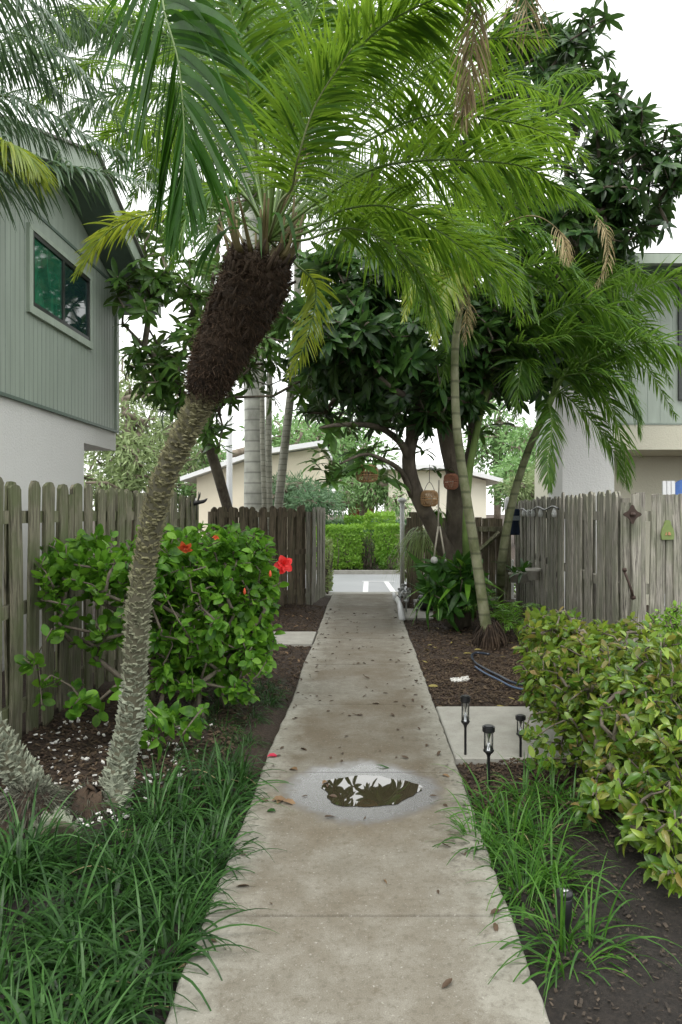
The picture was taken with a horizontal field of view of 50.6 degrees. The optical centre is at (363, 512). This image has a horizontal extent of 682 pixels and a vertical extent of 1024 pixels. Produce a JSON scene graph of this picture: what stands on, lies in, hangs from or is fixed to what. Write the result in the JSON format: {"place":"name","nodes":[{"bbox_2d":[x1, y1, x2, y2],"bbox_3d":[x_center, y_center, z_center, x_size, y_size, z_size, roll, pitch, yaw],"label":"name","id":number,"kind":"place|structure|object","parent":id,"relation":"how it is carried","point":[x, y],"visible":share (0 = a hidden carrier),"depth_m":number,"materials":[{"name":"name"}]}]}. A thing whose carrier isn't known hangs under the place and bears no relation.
{"place":"outdoors","nodes":[
{"label":"outdoors","id":0,"kind":"place"},
{"bbox_2d":[274,632,316,646],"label":"side path","id":1,"kind":"structure","parent":0,"point":[303,639],"depth_m":9.20,"materials":[{"name":"concrete"}]},
{"bbox_2d":[0,515,681,1023],"bbox_3d":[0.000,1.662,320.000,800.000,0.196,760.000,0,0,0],"label":"ground","id":2,"kind":"structure","parent":0,"point":[564,997],"depth_m":3.16,"materials":[{"name":"soil"}]},
{"bbox_2d":[0,114,162,670],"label":"two storey house","id":3,"kind":"structure","parent":2,"relation":"on","point":[59,377],"depth_m":8.35,"materials":[{"name":"white paint"}]},
{"bbox_2d":[26,222,92,349],"bbox_3d":[-3.560,-2.608,8.530,0.040,0.946,1.790,0,0,0],"label":"window","id":4,"kind":"structure","parent":3,"relation":"in","point":[66,306],"depth_m":8.36,"materials":[{"name":"green glass"}]},
{"bbox_2d":[0,0,169,842],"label":"date palm","id":5,"kind":"object","parent":2,"relation":"on","point":[22,773],"visible":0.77,"depth_m":3.77,"materials":[{"name":"grey bark"},{"name":"dark brown fibre"},{"name":"green leaf"}]},
{"bbox_2d":[0,477,198,741],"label":"wooden fence","id":6,"kind":"object","parent":2,"relation":"on","point":[113,511],"visible":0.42,"depth_m":5.48,"materials":[{"name":"grey wood"}]},
{"bbox_2d":[190,491,207,519],"bbox_3d":[-2.338,-0.099,10.000,0.337,0.397,0.132,0,0,0],"label":"bird ornament","id":7,"kind":"object","parent":6,"relation":"attached to","point":[197,502],"visible":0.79,"depth_m":9.98,"materials":[{"name":"grey metal"}]},
{"bbox_2d":[0,717,215,826],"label":"white pebbles","id":8,"kind":"object","parent":2,"relation":"on","point":[102,762],"visible":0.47,"depth_m":4.62,"materials":[{"name":"white gravel"}]},
{"bbox_2d":[0,719,293,1023],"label":"liriope bed","id":9,"kind":"object","parent":2,"relation":"on","point":[24,864],"visible":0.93,"depth_m":2.88,"materials":[{"name":"green plant"}]},
{"bbox_2d":[14,520,291,761],"bbox_3d":[-1.559,0.849,5.600,1.942,1.585,2.318,0,0,0],"label":"hibiscus hedge","id":10,"kind":"object","parent":2,"relation":"on","point":[229,576],"visible":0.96,"depth_m":5.42,"materials":[{"name":"green plant"}]},
{"bbox_2d":[135,673,294,785],"bbox_3d":[-1.078,1.606,5.519,1.012,0.434,2.918,0,0,0],"label":"short grass strip","id":11,"kind":"object","parent":2,"relation":"on","point":[270,702],"depth_m":5.42,"materials":[{"name":"green plant"}]},
{"bbox_2d":[1,0,459,527],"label":"royal palm","id":12,"kind":"object","parent":2,"relation":"on","point":[252,482],"visible":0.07,"depth_m":13.43,"materials":[{"name":"green plant"}]},
{"bbox_2d":[103,170,360,523],"bbox_3d":[-1.773,-1.758,10.617,3.745,6.749,2.937,0,0,0],"label":"broadleaf tree","id":13,"kind":"object","parent":2,"relation":"on","point":[165,370],"visible":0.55,"depth_m":9.89,"materials":[{"name":"dark green leaf"},{"name":"grey twig"}]},
{"bbox_2d":[154,153,353,507],"bbox_3d":[-1.671,-2.282,13.043,3.255,7.788,3.301,0,0,39],"label":"slender palm","id":14,"kind":"object","parent":2,"relation":"on","point":[263,466],"visible":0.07,"depth_m":13.04,"materials":[{"name":"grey plant"}]},
{"bbox_2d":[208,505,311,610],"bbox_3d":[-1.698,0.776,12.073,2.070,1.832,0.117,0,0,-43],"label":"wooden fence","id":15,"kind":"object","parent":2,"relation":"on","point":[286,529],"visible":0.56,"depth_m":12.39,"materials":[{"name":"grey wood"}]},
{"bbox_2d":[170,95,357,562],"bbox_3d":[-1.642,-2.886,13.289,3.797,9.010,3.708,0,0,17],"label":"slender palm","id":16,"kind":"object","parent":2,"relation":"on","point":[268,445],"visible":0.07,"depth_m":13.35,"materials":[{"name":"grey plant"}]},
{"bbox_2d":[198,88,399,508],"bbox_3d":[-1.130,-2.553,12.430,4.086,8.314,3.692,0,0,0],"label":"slender palm","id":17,"kind":"object","parent":2,"relation":"on","point":[282,465],"visible":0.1,"depth_m":12.72,"materials":[{"name":"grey plant"}]},
{"bbox_2d":[93,539,514,569],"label":"verge","id":18,"kind":"structure","parent":2,"relation":"on","point":[512,551],"depth_m":25.07,"materials":[{"name":"concrete"}]},
{"bbox_2d":[84,329,225,544],"bbox_3d":[-8.077,-2.846,25.922,5.609,8.893,7.564,0,0,0],"label":"feathery tree","id":19,"kind":"object","parent":18,"relation":"on","point":[129,464],"visible":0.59,"depth_m":25.06,"materials":[{"name":"green plant"}]},
{"bbox_2d":[144,411,316,507],"bbox_3d":[-5.882,-1.631,31.193,4.641,6.461,11.002,0,0,30],"label":"bright green tree","id":20,"kind":"object","parent":18,"relation":"on","point":[188,489],"visible":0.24,"depth_m":32.60,"materials":[{"name":"green plant"}]},
{"bbox_2d":[180,440,331,561],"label":"peach house","id":21,"kind":"structure","parent":18,"relation":"on","point":[203,480],"depth_m":24.00,"materials":[{"name":"paint"}]},
{"bbox_2d":[272,471,349,562],"bbox_3d":[-2.034,0.046,23.102,2.907,3.108,4.442,0,0,-41],"label":"casuarina","id":22,"kind":"object","parent":18,"relation":"on","point":[307,495],"visible":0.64,"depth_m":22.07,"materials":[{"name":"green plant"}]},
{"bbox_2d":[273,402,399,508],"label":"spreading tree","id":23,"kind":"object","parent":18,"relation":"on","point":[346,444],"visible":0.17,"depth_m":42.21,"materials":[{"name":"green plant"}]},
{"bbox_2d":[316,523,363,569],"bbox_3d":[-0.714,0.990,21.244,1.470,1.391,1.314,0,0,0],"label":"box hedge","id":24,"kind":"object","parent":18,"relation":"on","point":[344,545],"visible":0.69,"depth_m":20.75,"materials":[{"name":"green plant"}]},
{"bbox_2d":[342,514,364,554],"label":"leafy bush","id":25,"kind":"object","parent":18,"relation":"on","point":[352,519],"visible":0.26,"depth_m":26.06,"materials":[{"name":"green plant"}]},
{"bbox_2d":[325,518,405,555],"bbox_3d":[0.112,0.960,27.672,3.907,1.568,1.028,0,0,0],"label":"leafy bush","id":26,"kind":"object","parent":18,"relation":"on","point":[336,521],"visible":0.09,"depth_m":27.33,"materials":[{"name":"green plant"}]},
{"bbox_2d":[359,528,377,568],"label":"loose shrub","id":27,"kind":"object","parent":18,"relation":"on","point":[366,560],"visible":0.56,"depth_m":21.00,"materials":[{"name":"green plant"}]},
{"bbox_2d":[332,473,413,519],"bbox_3d":[0.682,-0.302,33.086,5.899,3.804,4.228,0,0,33],"label":"weeping tree","id":28,"kind":"object","parent":18,"relation":"on","point":[367,494],"visible":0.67,"depth_m":32.77,"materials":[{"name":"green plant"}]},
{"bbox_2d":[363,509,395,563],"bbox_3d":[0.511,0.800,23.311,1.129,1.859,1.658,0,0,0],"label":"leafy bush","id":29,"kind":"object","parent":18,"relation":"on","point":[381,515],"visible":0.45,"depth_m":22.70,"materials":[{"name":"green plant"}]},
{"bbox_2d":[373,522,399,557],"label":"box hedge","id":30,"kind":"object","parent":18,"relation":"on","point":[386,538],"visible":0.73,"depth_m":20.75,"materials":[{"name":"green plant"}]},
{"bbox_2d":[377,548,404,569],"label":"shrub","id":31,"kind":"object","parent":18,"relation":"on","point":[382,564],"visible":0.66,"depth_m":20.66,"materials":[{"name":"green plant"}]},
{"bbox_2d":[376,465,502,544],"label":"cream house","id":32,"kind":"structure","parent":18,"relation":"on","point":[481,482],"depth_m":32.00,"materials":[{"name":"paint"}]},
{"bbox_2d":[486,420,535,544],"bbox_3d":[8.866,-1.814,37.765,4.820,6.827,8.309,0,0,23],"label":"rounded tree","id":33,"kind":"object","parent":18,"relation":"on","point":[518,442],"visible":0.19,"depth_m":36.31,"materials":[{"name":"green plant"}]},
{"bbox_2d":[496,460,535,503],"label":"olive tree","id":34,"kind":"object","parent":18,"relation":"on","point":[525,491],"visible":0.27,"depth_m":22.99,"materials":[{"name":"green plant"}]},
{"bbox_2d":[27,0,600,810],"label":"date palm","id":35,"kind":"object","parent":2,"relation":"on","point":[247,82],"visible":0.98,"depth_m":3.19,"materials":[{"name":"green plant"}]},
{"bbox_2d":[306,507,324,604],"bbox_3d":[-0.874,0.760,13.429,0.108,1.755,1.644,0,0,6],"label":"wooden fence","id":36,"kind":"object","parent":2,"relation":"on","point":[316,591],"visible":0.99,"depth_m":13.16,"materials":[{"name":"grey wood"}]},
{"bbox_2d":[325,536,333,593],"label":"variegated bush","id":37,"kind":"object","parent":2,"relation":"on","point":[329,571],"visible":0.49,"depth_m":14.54,"materials":[{"name":"green plant"}]},
{"bbox_2d":[0,601,660,814],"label":"bark mulch","id":38,"kind":"object","parent":2,"relation":"on","point":[429,679],"visible":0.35,"depth_m":6.05,"materials":[{"name":"brown wood"}]},
{"bbox_2d":[398,588,403,599],"bbox_3d":[0.634,1.487,12.414,0.102,0.387,0.102,0,0,0],"label":"solar light","id":39,"kind":"object","parent":38,"relation":"on","point":[399,592],"visible":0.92,"depth_m":12.39,"materials":[{"name":"metal"}]},
{"bbox_2d":[401,584,406,601],"bbox_3d":[0.727,1.487,13.091,0.102,0.387,0.102,0,0,0],"label":"solar light","id":40,"kind":"object","parent":38,"relation":"on","point":[403,585],"visible":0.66,"depth_m":13.08,"materials":[{"name":"metal"}]},
{"bbox_2d":[450,676,469,682],"bbox_3d":[0.929,1.623,6.990,0.196,0.060,0.183,0,0,0],"label":"white gravel pile","id":41,"kind":"object","parent":38,"relation":"on","point":[457,679],"visible":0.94,"depth_m":6.96,"materials":[{"name":"white gravel"}]},
{"bbox_2d":[487,589,495,609],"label":"palm seedling","id":42,"kind":"object","parent":38,"relation":"on","point":[490,596],"visible":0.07,"depth_m":11.60,"materials":[{"name":"green plant"}]},
{"bbox_2d":[471,651,522,685],"bbox_3d":[1.339,1.580,7.321,0.292,0.026,1.662,0,0,-6],"label":"garden hose","id":43,"kind":"object","parent":38,"relation":"on","point":[492,672],"visible":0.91,"depth_m":7.21,"materials":[{"name":"rubber"}]},
{"bbox_2d":[474,666,522,689],"bbox_3d":[1.289,1.585,6.880,0.116,0.020,1.122,0,0,-20],"label":"garden hose","id":44,"kind":"object","parent":38,"relation":"on","point":[491,676],"visible":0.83,"depth_m":6.83,"materials":[{"name":"rubber"}]},
{"bbox_2d":[515,714,525,756],"bbox_3d":[1.032,1.498,4.737,0.068,0.335,0.068,0,0,0],"label":"solar light","id":45,"kind":"object","parent":38,"relation":"on","point":[520,718],"visible":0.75,"depth_m":4.73,"materials":[{"name":"black plastic"}]},
{"bbox_2d":[349,498,372,520],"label":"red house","id":46,"kind":"structure","parent":2,"relation":"on","point":[357,511],"depth_m":44.00,"materials":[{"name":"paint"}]},
{"bbox_2d":[394,523,405,581],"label":"leafy bush","id":47,"kind":"object","parent":2,"relation":"on","point":[397,546],"visible":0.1,"depth_m":15.26,"materials":[{"name":"green plant"}]},
{"bbox_2d":[287,592,515,596],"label":"kerb","id":48,"kind":"structure","parent":2,"relation":"on","point":[331,593],"depth_m":14.59,"materials":[{"name":"concrete"}]},
{"bbox_2d":[398,498,406,593],"bbox_3d":[0.865,0.650,14.258,0.390,1.900,0.176,0,0,0],"label":"white post","id":49,"kind":"object","parent":2,"relation":"on","point":[401,501],"visible":0.6,"depth_m":14.22,"materials":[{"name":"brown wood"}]},
{"bbox_2d":[403,592,408,611],"bbox_3d":[0.689,1.487,11.707,0.102,0.387,0.102,0,0,0],"label":"solar light","id":50,"kind":"object","parent":2,"relation":"on","point":[406,594],"visible":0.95,"depth_m":11.69,"materials":[{"name":"metal"}]},
{"bbox_2d":[406,588,411,607],"bbox_3d":[0.772,1.487,12.414,0.102,0.387,0.102,0,0,0],"label":"solar light","id":51,"kind":"object","parent":2,"relation":"on","point":[408,589],"visible":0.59,"depth_m":12.40,"materials":[{"name":"metal"}]},
{"bbox_2d":[413,599,419,622],"bbox_3d":[0.788,1.487,10.746,0.102,0.387,0.102,0,0,0],"label":"solar light","id":52,"kind":"object","parent":2,"relation":"on","point":[416,601],"visible":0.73,"depth_m":10.73,"materials":[{"name":"metal"}]},
{"bbox_2d":[406,512,441,600],"bbox_3d":[1.120,0.810,13.322,0.658,1.657,0.103,0,0,5],"label":"wooden fence","id":53,"kind":"object","parent":2,"relation":"on","point":[414,521],"visible":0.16,"depth_m":13.31,"materials":[{"name":"grey wood"}]},
{"bbox_2d":[383,526,439,581],"bbox_3d":[0.979,0.861,12.551,1.487,1.296,1.462,0,0,-24],"label":"spider plant","id":54,"kind":"object","parent":53,"relation":"attached to","point":[416,544],"visible":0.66,"depth_m":12.31,"materials":[{"name":"green plant"}]},
{"bbox_2d":[405,587,448,624],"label":"leafy plant","id":55,"kind":"object","parent":2,"relation":"on","point":[424,596],"visible":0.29,"depth_m":9.58,"materials":[{"name":"green plant"}]},
{"bbox_2d":[405,548,495,632],"bbox_3d":[1.157,1.080,9.781,1.231,1.216,0.968,0,0,0],"label":"leafy plant","id":56,"kind":"object","parent":2,"relation":"on","point":[456,598],"visible":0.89,"depth_m":9.59,"materials":[{"name":"green plant"}]},
{"bbox_2d":[460,695,470,754],"bbox_3d":[0.675,1.447,4.784,0.068,0.466,0.068,0,0,0],"label":"solar light","id":57,"kind":"object","parent":2,"relation":"on","point":[465,700],"visible":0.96,"depth_m":4.78,"materials":[{"name":"black plastic"}]},
{"bbox_2d":[442,497,510,599],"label":"wooden gate","id":58,"kind":"structure","parent":2,"relation":"on","point":[489,531],"depth_m":13.32,"materials":[{"name":"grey wood"}]},
{"bbox_2d":[273,0,681,628],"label":"loquat tree","id":59,"kind":"object","parent":2,"relation":"on","point":[375,362],"visible":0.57,"depth_m":9.29,"materials":[{"name":"green plant"}]},
{"bbox_2d":[355,456,378,482],"bbox_3d":[0.040,-0.580,8.901,0.286,0.409,0.286,0,0,0],"label":"rattan lantern","id":60,"kind":"object","parent":59,"relation":"hanging from","point":[367,475],"visible":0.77,"depth_m":8.82,"materials":[{"name":"wicker"}]},
{"bbox_2d":[420,457,438,506],"bbox_3d":[0.875,-0.413,9.601,0.246,0.659,0.246,0,0,0],"label":"rattan lantern","id":61,"kind":"object","parent":59,"relation":"hanging from","point":[431,497],"visible":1,"depth_m":9.54,"materials":[{"name":"wicker"}]},
{"bbox_2d":[423,504,449,526],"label":"potted fern","id":62,"kind":"object","parent":59,"relation":"attached to","point":[440,515],"visible":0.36,"depth_m":10.16,"materials":[{"name":"green plant"}]},
{"bbox_2d":[431,480,446,563],"bbox_3d":[1.008,0.122,9.700,0.219,1.128,0.100,0,0,0],"label":"rope hanger","id":63,"kind":"object","parent":59,"relation":"hanging from","point":[434,559],"visible":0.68,"depth_m":9.69,"materials":[{"name":"fabric"}]},
{"bbox_2d":[443,467,458,489],"bbox_3d":[1.200,-0.575,9.901,0.216,0.509,0.216,0,0,0],"label":"rattan lantern","id":64,"kind":"object","parent":59,"relation":"hanging from","point":[450,481],"visible":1,"depth_m":9.83,"materials":[{"name":"wicker"}]},
{"bbox_2d":[426,555,504,601],"bbox_3d":[1.390,0.853,9.637,0.986,0.610,1.178,0,0,37],"label":"bromeliad","id":65,"kind":"object","parent":59,"relation":"attached to","point":[467,589],"visible":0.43,"depth_m":9.41,"materials":[{"name":"green plant"}]},
{"bbox_2d":[482,724,494,788],"bbox_3d":[0.741,1.463,4.273,0.075,0.401,0.075,0,0,0],"label":"solar light","id":66,"kind":"object","parent":2,"relation":"on","point":[488,730],"visible":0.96,"depth_m":4.26,"materials":[{"name":"black plastic"}]},
{"bbox_2d":[461,396,533,518],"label":"tall pine","id":67,"kind":"object","parent":2,"relation":"on","point":[483,451],"visible":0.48,"depth_m":47.07,"materials":[{"name":"green plant"}]},
{"bbox_2d":[459,593,549,633],"bbox_3d":[1.831,1.350,9.507,1.087,0.506,0.987,0,0,28],"label":"palm seedling","id":68,"kind":"object","parent":2,"relation":"on","point":[510,617],"visible":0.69,"depth_m":9.51,"materials":[{"name":"green plant"}]},
{"bbox_2d":[490,606,532,636],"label":"palm seedling","id":69,"kind":"object","parent":2,"relation":"on","point":[509,623],"visible":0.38,"depth_m":9.21,"materials":[{"name":"green plant"}]},
{"bbox_2d":[511,560,515,599],"bbox_3d":[2.924,1.266,13.630,0.317,0.748,0.060,0,0,0],"label":"white gate frame","id":70,"kind":"object","parent":2,"relation":"on","point":[512,584],"visible":0.11,"depth_m":13.60,"materials":[{"name":"paint"}]},
{"bbox_2d":[428,740,632,938],"bbox_3d":[0.731,1.607,3.594,1.187,0.758,1.713,0,0,21],"label":"liriope clump","id":71,"kind":"object","parent":2,"relation":"on","point":[485,832],"visible":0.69,"depth_m":3.50,"materials":[{"name":"green plant"}]},
{"bbox_2d":[385,65,681,651],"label":"areca palm","id":72,"kind":"object","parent":2,"relation":"on","point":[488,634],"visible":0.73,"depth_m":8.72,"materials":[{"name":"green plant"}]},
{"bbox_2d":[556,887,573,941],"bbox_3d":[0.766,1.533,2.748,0.066,0.194,0.066,0,0,0],"label":"garden spotlight","id":73,"kind":"object","parent":2,"relation":"on","point":[569,902],"visible":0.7,"depth_m":2.73,"materials":[{"name":"black plastic"}]},
{"bbox_2d":[515,490,629,645],"bbox_3d":[2.574,0.703,9.825,0.118,1.918,6.865,0,0,4],"label":"wooden fence","id":74,"kind":"object","parent":2,"relation":"on","point":[592,587],"visible":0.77,"depth_m":8.20,"materials":[{"name":"grey wood"}]},
{"bbox_2d":[492,561,517,582],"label":"potted plant","id":75,"kind":"object","parent":74,"relation":"attached to","point":[513,579],"visible":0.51,"depth_m":12.45,"materials":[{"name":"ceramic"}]},
{"bbox_2d":[510,509,519,534],"bbox_3d":[2.587,0.157,12.395,0.200,0.452,0.080,0,0,0],"label":"hanging cloth","id":76,"kind":"object","parent":74,"relation":"hanging from","point":[515,528],"visible":0.66,"depth_m":12.38,"materials":[{"name":"fabric"}]},
{"bbox_2d":[509,558,535,583],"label":"potted plant","id":77,"kind":"object","parent":74,"relation":"attached to","point":[522,576],"visible":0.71,"depth_m":11.38,"materials":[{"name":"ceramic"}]},
{"bbox_2d":[525,568,541,580],"bbox_3d":[2.477,0.896,10.517,0.236,0.172,0.236,0,0,0],"label":"flower pot","id":78,"kind":"object","parent":74,"relation":"attached to","point":[533,574],"visible":1,"depth_m":10.44,"materials":[{"name":"ceramic"}]},
{"bbox_2d":[519,506,559,516],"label":"string lights","id":79,"kind":"object","parent":74,"relation":"attached to","point":[540,512],"visible":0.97,"depth_m":10.25,"materials":[{"name":"black plastic"}]},
{"bbox_2d":[470,853,681,1013],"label":"liriope clump","id":80,"kind":"object","parent":2,"relation":"on","point":[561,941],"visible":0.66,"depth_m":2.66,"materials":[{"name":"green plant"}]},
{"bbox_2d":[479,806,681,1023],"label":"leaf debris","id":81,"kind":"object","parent":2,"relation":"on","point":[625,971],"visible":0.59,"depth_m":2.79,"materials":[{"name":"dry brown leaf"}]},
{"bbox_2d":[512,606,681,897],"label":"mottled hedge","id":82,"kind":"object","parent":2,"relation":"on","point":[617,705],"visible":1,"depth_m":3.94,"materials":[{"name":"green plant"}]},
{"bbox_2d":[535,253,681,609],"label":"two storey house","id":83,"kind":"structure","parent":2,"relation":"on","point":[659,460],"depth_m":11.42,"materials":[{"name":"beige paint"}]},
{"bbox_2d":[678,286,681,399],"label":"window","id":84,"kind":"structure","parent":83,"relation":"in","point":[679,289],"depth_m":11.37,"materials":[{"name":"black glass"}]},
{"bbox_2d":[621,492,681,645],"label":"wooden fence","id":85,"kind":"object","parent":2,"relation":"on","point":[663,588],"visible":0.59,"depth_m":6.40,"materials":[{"name":"grey wood"}]},
{"bbox_2d":[622,568,635,599],"bbox_3d":[2.310,0.619,6.257,0.120,0.283,0.073,0,0,0],"label":"iron bar","id":86,"kind":"object","parent":85,"relation":"attached to","point":[632,596],"visible":1,"depth_m":6.24,"materials":[{"name":"metal"}]},
{"bbox_2d":[623,505,641,523],"bbox_3d":[2.335,0.014,6.253,0.160,0.168,0.053,0,0,0],"label":"iron cross","id":87,"kind":"object","parent":85,"relation":"attached to","point":[632,514],"visible":1,"depth_m":6.25,"materials":[{"name":"brown metal"}]},
{"bbox_2d":[661,520,674,539],"bbox_3d":[2.708,0.152,6.415,0.144,0.175,0.018,0,0,-19],"label":"green plaque","id":88,"kind":"object","parent":85,"relation":"attached to","point":[667,531],"visible":1,"depth_m":6.41,"materials":[{"name":"paint"}]},
{"bbox_2d":[646,600,681,648],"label":"round bush","id":89,"kind":"object","parent":2,"relation":"on","point":[670,620],"visible":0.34,"depth_m":5.53,"materials":[{"name":"green plant"}]},
{"bbox_2d":[662,481,674,615],"bbox_3d":[3.815,0.615,9.100,0.190,2.030,0.400,0,0,0],"label":"patio chair","id":90,"kind":"object","parent":2,"relation":"on","point":[668,487],"visible":0.15,"depth_m":9.00,"materials":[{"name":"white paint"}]},
{"bbox_2d":[0,0,681,514],"label":"sky","id":91,"kind":"structure","parent":0,"point":[648,48],"materials":[{"name":"white"}]},
{"bbox_2d":[165,594,549,1023],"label":"path","id":92,"kind":"structure","parent":0,"point":[357,939],"depth_m":3.11,"materials":[{"name":"concrete"}]},
{"bbox_2d":[272,796,285,800],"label":"fallen leaf","id":93,"kind":"object","parent":92,"relation":"on","point":[282,798],"visible":0.83,"depth_m":4.01,"materials":[{"name":"brown plant"}]},
{"bbox_2d":[284,798,295,804],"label":"fallen leaf","id":94,"kind":"object","parent":92,"relation":"on","point":[290,801],"visible":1,"depth_m":3.97,"materials":[{"name":"brown plant"}]},
{"bbox_2d":[321,775,422,806],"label":"puddle","id":95,"kind":"object","parent":92,"relation":"on","point":[363,790],"visible":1,"depth_m":4.14,"materials":[{"name":"clear liquid"}]},
{"bbox_2d":[392,592,404,620],"bbox_3d":[0.584,1.537,11.980,0.142,0.205,2.481,0,0,0],"label":"downspout piece","id":96,"kind":"object","parent":92,"relation":"on","point":[401,614],"visible":0.94,"depth_m":11.37,"materials":[{"name":"white paint"}]},
{"bbox_2d":[442,978,451,987],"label":"fallen leaf","id":97,"kind":"object","parent":92,"relation":"on","point":[446,982],"visible":1,"depth_m":2.44,"materials":[{"name":"brown plant"}]},
{"bbox_2d":[490,908,499,914],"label":"fallen leaf","id":98,"kind":"object","parent":92,"relation":"on","point":[493,910],"visible":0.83,"depth_m":2.88,"materials":[{"name":"plant"}]},
{"bbox_2d":[493,923,498,930],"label":"fallen leaf","id":99,"kind":"object","parent":92,"relation":"on","point":[495,927],"visible":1,"depth_m":2.77,"materials":[{"name":"brown plant"}]},
{"bbox_2d":[287,574,515,591],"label":"road","id":100,"kind":"structure","parent":0,"point":[348,582],"depth_m":17.82,"materials":[{"name":"grey asphalt"}]},
{"bbox_2d":[226,405,232,506],"bbox_3d":[-3.632,-1.700,19.459,0.320,6.600,0.320,0,0,0],"label":"light pole","id":101,"kind":"object","parent":100,"relation":"on","point":[229,467],"visible":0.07,"depth_m":19.39,"materials":[{"name":"white metal"}]},
{"bbox_2d":[287,570,423,573],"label":"kerb","id":102,"kind":"structure","parent":100,"relation":"on","point":[364,571],"depth_m":20.20,"materials":[{"name":"concrete"}]},
{"bbox_2d":[363,582,395,591],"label":"road markings","id":103,"kind":"object","parent":100,"relation":"on","point":[388,585],"visible":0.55,"depth_m":16.59,"materials":[{"name":"white paint"}]},
{"bbox_2d":[403,608,432,620],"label":"side path","id":104,"kind":"structure","parent":0,"point":[421,615],"depth_m":11.37,"materials":[{"name":"concrete"}]},
{"bbox_2d":[417,595,432,610],"bbox_3d":[1.059,1.469,11.905,0.392,0.314,0.418,0,0,0],"label":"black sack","id":105,"kind":"object","parent":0,"point":[423,606],"visible":0.24,"depth_m":11.76,"materials":[{"name":"plastic"}]},
{"bbox_2d":[436,706,632,764],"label":"side path","id":106,"kind":"structure","parent":0,"point":[502,720],"depth_m":5.26,"materials":[{"name":"concrete"}]},
{"bbox_2d":[675,480,681,494],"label":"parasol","id":107,"kind":"object","parent":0,"point":[678,487],"visible":0.46,"depth_m":9.07,"materials":[{"name":"blue fabric"}]}
]}

